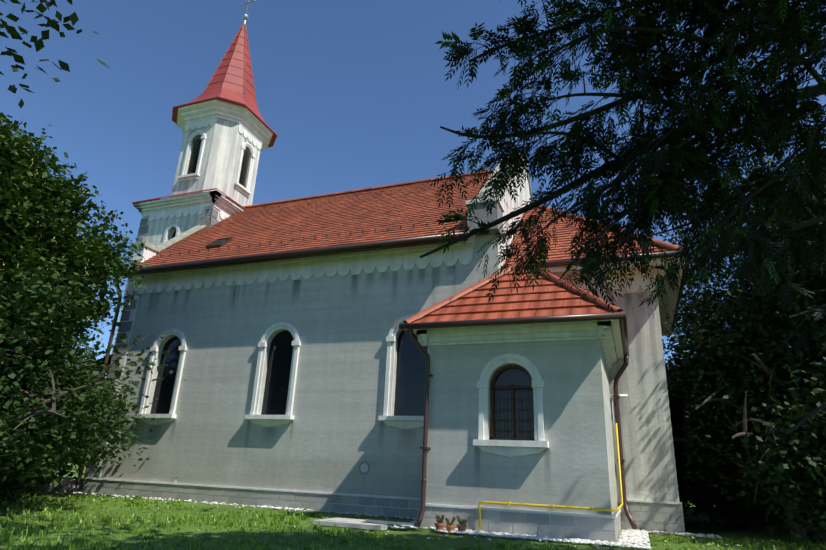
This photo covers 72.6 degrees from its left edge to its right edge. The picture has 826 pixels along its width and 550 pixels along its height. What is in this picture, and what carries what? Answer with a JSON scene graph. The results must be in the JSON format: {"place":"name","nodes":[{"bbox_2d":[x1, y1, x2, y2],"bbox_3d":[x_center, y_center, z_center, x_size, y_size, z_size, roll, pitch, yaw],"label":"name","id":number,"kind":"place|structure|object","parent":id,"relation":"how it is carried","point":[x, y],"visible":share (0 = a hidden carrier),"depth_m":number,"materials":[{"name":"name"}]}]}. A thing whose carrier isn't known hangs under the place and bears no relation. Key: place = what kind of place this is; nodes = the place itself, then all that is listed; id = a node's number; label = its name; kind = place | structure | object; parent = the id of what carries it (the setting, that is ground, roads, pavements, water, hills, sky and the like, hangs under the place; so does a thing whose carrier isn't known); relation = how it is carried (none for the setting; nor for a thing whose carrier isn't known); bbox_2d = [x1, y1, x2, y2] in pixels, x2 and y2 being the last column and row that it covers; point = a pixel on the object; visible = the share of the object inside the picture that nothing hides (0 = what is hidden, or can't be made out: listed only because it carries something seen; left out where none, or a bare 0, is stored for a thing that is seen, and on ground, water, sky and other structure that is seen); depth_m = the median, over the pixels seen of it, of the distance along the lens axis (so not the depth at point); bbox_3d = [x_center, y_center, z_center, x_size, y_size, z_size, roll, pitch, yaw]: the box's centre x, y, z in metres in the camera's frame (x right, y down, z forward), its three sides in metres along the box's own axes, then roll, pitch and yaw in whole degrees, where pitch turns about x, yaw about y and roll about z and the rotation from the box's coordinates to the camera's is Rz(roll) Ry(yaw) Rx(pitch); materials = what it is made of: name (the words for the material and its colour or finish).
{"place":"outdoors","nodes":[
{"label":"outdoors","id":0,"kind":"place"},
{"bbox_2d":[84,118,678,514],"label":"church walls","id":1,"kind":"structure","parent":0,"point":[332,440],"depth_m":13.25,"materials":[{"name":"grey paint"}]},
{"bbox_2d":[172,461,369,482],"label":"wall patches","id":2,"kind":"object","parent":1,"relation":"attached to","point":[363,467],"depth_m":12.50,"materials":[{"name":"grey paint"}]},
{"bbox_2d":[97,324,624,510],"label":"pipe brackets","id":3,"kind":"object","parent":1,"relation":"attached to","point":[427,374],"visible":0.6,"depth_m":10.39,"materials":[{"name":"brown"}]},
{"bbox_2d":[85,99,684,477],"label":"decorative trim","id":4,"kind":"structure","parent":1,"relation":"attached to","point":[257,132],"depth_m":14.30,"materials":[{"name":"white paint"}]},
{"bbox_2d":[132,0,276,209],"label":"steeple roof","id":5,"kind":"structure","parent":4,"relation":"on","point":[231,81],"depth_m":23.67,"materials":[{"name":"metal"}]},
{"bbox_2d":[187,136,249,186],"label":"louvered windows","id":6,"kind":"structure","parent":4,"relation":"on","point":[196,160],"depth_m":22.30,"materials":[{"name":"grey wood"}]},
{"bbox_2d":[81,477,684,541],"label":"plinth tiles","id":7,"kind":"object","parent":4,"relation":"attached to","point":[659,516],"visible":0.85,"depth_m":11.23,"materials":[{"name":"grey tile"}]},
{"bbox_2d":[489,364,534,440],"bbox_3d":[1.760,2.253,9.969,0.800,1.340,0.145,-5,-21,20],"label":"window","id":8,"kind":"structure","parent":4,"relation":"attached to","point":[511,405],"depth_m":10.00,"materials":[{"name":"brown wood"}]},
{"bbox_2d":[130,130,647,492],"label":"rain stains","id":9,"kind":"object","parent":1,"relation":"attached to","point":[393,299],"visible":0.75,"depth_m":13.69,"materials":[{"name":"grey paint"}]},
{"bbox_2d":[135,169,682,349],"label":"church roof tiles","id":10,"kind":"object","parent":1,"relation":"on","point":[410,209],"visible":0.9,"depth_m":15.67,"materials":[{"name":"red tile"}]},
{"bbox_2d":[0,461,825,549],"bbox_3d":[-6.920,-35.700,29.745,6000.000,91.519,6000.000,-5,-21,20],"label":"lawn","id":11,"kind":"structure","parent":0,"point":[454,541],"depth_m":9.08,"materials":[{"name":"green plant"}]},
{"bbox_2d":[0,324,94,503],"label":"shrub","id":12,"kind":"object","parent":11,"relation":"on","point":[30,376],"depth_m":10.41,"materials":[{"name":"green plant"}]},
{"bbox_2d":[11,339,97,407],"bbox_3d":[-12.011,3.027,14.144,7.117,4.968,7.836,-5,-21,20],"label":"shrub","id":13,"kind":"object","parent":11,"relation":"on","point":[65,361],"depth_m":14.91,"materials":[{"name":"green plant"}]},
{"bbox_2d":[0,0,108,107],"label":"tree foliage","id":14,"kind":"object","parent":11,"relation":"on","point":[38,43],"visible":1,"depth_m":4.39,"materials":[{"name":"green plant"}]},
{"bbox_2d":[39,328,106,463],"bbox_3d":[-11.933,3.243,16.091,6.689,5.755,8.186,-5,-21,20],"label":"tree","id":15,"kind":"object","parent":11,"relation":"on","point":[78,354],"visible":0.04,"depth_m":16.68,"materials":[{"name":"green plant"}]},
{"bbox_2d":[0,112,146,376],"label":"tree","id":16,"kind":"object","parent":11,"relation":"on","point":[32,192],"visible":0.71,"depth_m":11.66,"materials":[{"name":"green plant"}]},
{"bbox_2d":[5,330,154,480],"bbox_3d":[-9.455,3.135,13.379,5.703,4.479,6.349,-5,-21,20],"label":"shrub","id":17,"kind":"object","parent":11,"relation":"on","point":[104,452],"depth_m":13.71,"materials":[{"name":"green plant"}]},
{"bbox_2d":[0,244,183,492],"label":"shrub","id":18,"kind":"object","parent":11,"relation":"on","point":[53,431],"depth_m":10.37,"materials":[{"name":"green plant"}]},
{"bbox_2d":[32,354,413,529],"bbox_3d":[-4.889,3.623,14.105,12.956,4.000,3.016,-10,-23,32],"label":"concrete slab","id":19,"kind":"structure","parent":11,"relation":"on","point":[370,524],"depth_m":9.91,"materials":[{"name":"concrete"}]},
{"bbox_2d":[66,231,689,530],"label":"gutters and pipes","id":20,"kind":"object","parent":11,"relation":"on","point":[408,328],"visible":0.83,"depth_m":11.73,"materials":[{"name":"brown metal"}]},
{"bbox_2d":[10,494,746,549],"bbox_3d":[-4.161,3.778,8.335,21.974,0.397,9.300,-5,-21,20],"label":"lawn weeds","id":21,"kind":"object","parent":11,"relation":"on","point":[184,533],"visible":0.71,"depth_m":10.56,"materials":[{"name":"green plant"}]},
{"bbox_2d":[46,492,739,548],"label":"pebble strip","id":22,"kind":"object","parent":11,"relation":"on","point":[634,538],"visible":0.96,"depth_m":9.17,"materials":[{"name":"white gravel"}]},
{"bbox_2d":[431,514,474,534],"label":"flower pots","id":23,"kind":"object","parent":22,"relation":"on","point":[439,524],"visible":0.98,"depth_m":9.13,"materials":[{"name":"ceramic"}]},
{"bbox_2d":[420,0,825,432],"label":"ash tree","id":24,"kind":"object","parent":11,"relation":"on","point":[674,204],"depth_m":6.60,"materials":[{"name":"green plant"}]},
{"bbox_2d":[665,350,703,512],"bbox_3d":[11.302,6.122,22.048,7.214,6.379,10.141,3,-19,0],"label":"tree","id":25,"kind":"object","parent":11,"relation":"on","point":[668,370],"depth_m":21.31,"materials":[{"name":"green plant"}]},
{"bbox_2d":[669,388,743,526],"bbox_3d":[8.007,4.766,14.535,6.012,3.671,7.022,-5,-21,20],"label":"bush","id":26,"kind":"object","parent":11,"relation":"on","point":[678,456],"depth_m":13.62,"materials":[{"name":"green plant"}]},
{"bbox_2d":[667,367,748,513],"bbox_3d":[10.004,4.680,16.480,8.716,5.237,8.020,-5,-21,20],"label":"tree","id":27,"kind":"object","parent":11,"relation":"on","point":[678,394],"depth_m":16.55,"materials":[{"name":"green plant"}]},
{"bbox_2d":[653,141,825,507],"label":"tree","id":28,"kind":"object","parent":11,"relation":"on","point":[685,296],"depth_m":18.58,"materials":[{"name":"green plant"}]},
{"bbox_2d":[660,262,825,515],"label":"tree","id":29,"kind":"object","parent":11,"relation":"on","point":[703,305],"depth_m":12.99,"materials":[{"name":"green plant"}]},
{"bbox_2d":[666,301,825,517],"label":"tree","id":30,"kind":"object","parent":11,"relation":"on","point":[715,348],"depth_m":11.64,"materials":[{"name":"green plant"}]},
{"bbox_2d":[672,347,825,543],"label":"bush","id":31,"kind":"object","parent":11,"relation":"on","point":[725,439],"depth_m":11.05,"materials":[{"name":"green plant"}]},
{"bbox_2d":[675,364,825,547],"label":"hedge","id":32,"kind":"object","parent":11,"relation":"on","point":[788,519],"depth_m":10.07,"materials":[{"name":"green plant"}]},
{"bbox_2d":[701,138,825,506],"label":"tree","id":33,"kind":"object","parent":11,"relation":"on","point":[744,308],"depth_m":11.58,"materials":[{"name":"green plant"}]},
{"bbox_2d":[0,0,825,377],"label":"sky","id":34,"kind":"structure","parent":0,"point":[354,94],"materials":[{"name":"blue"}]}
]}

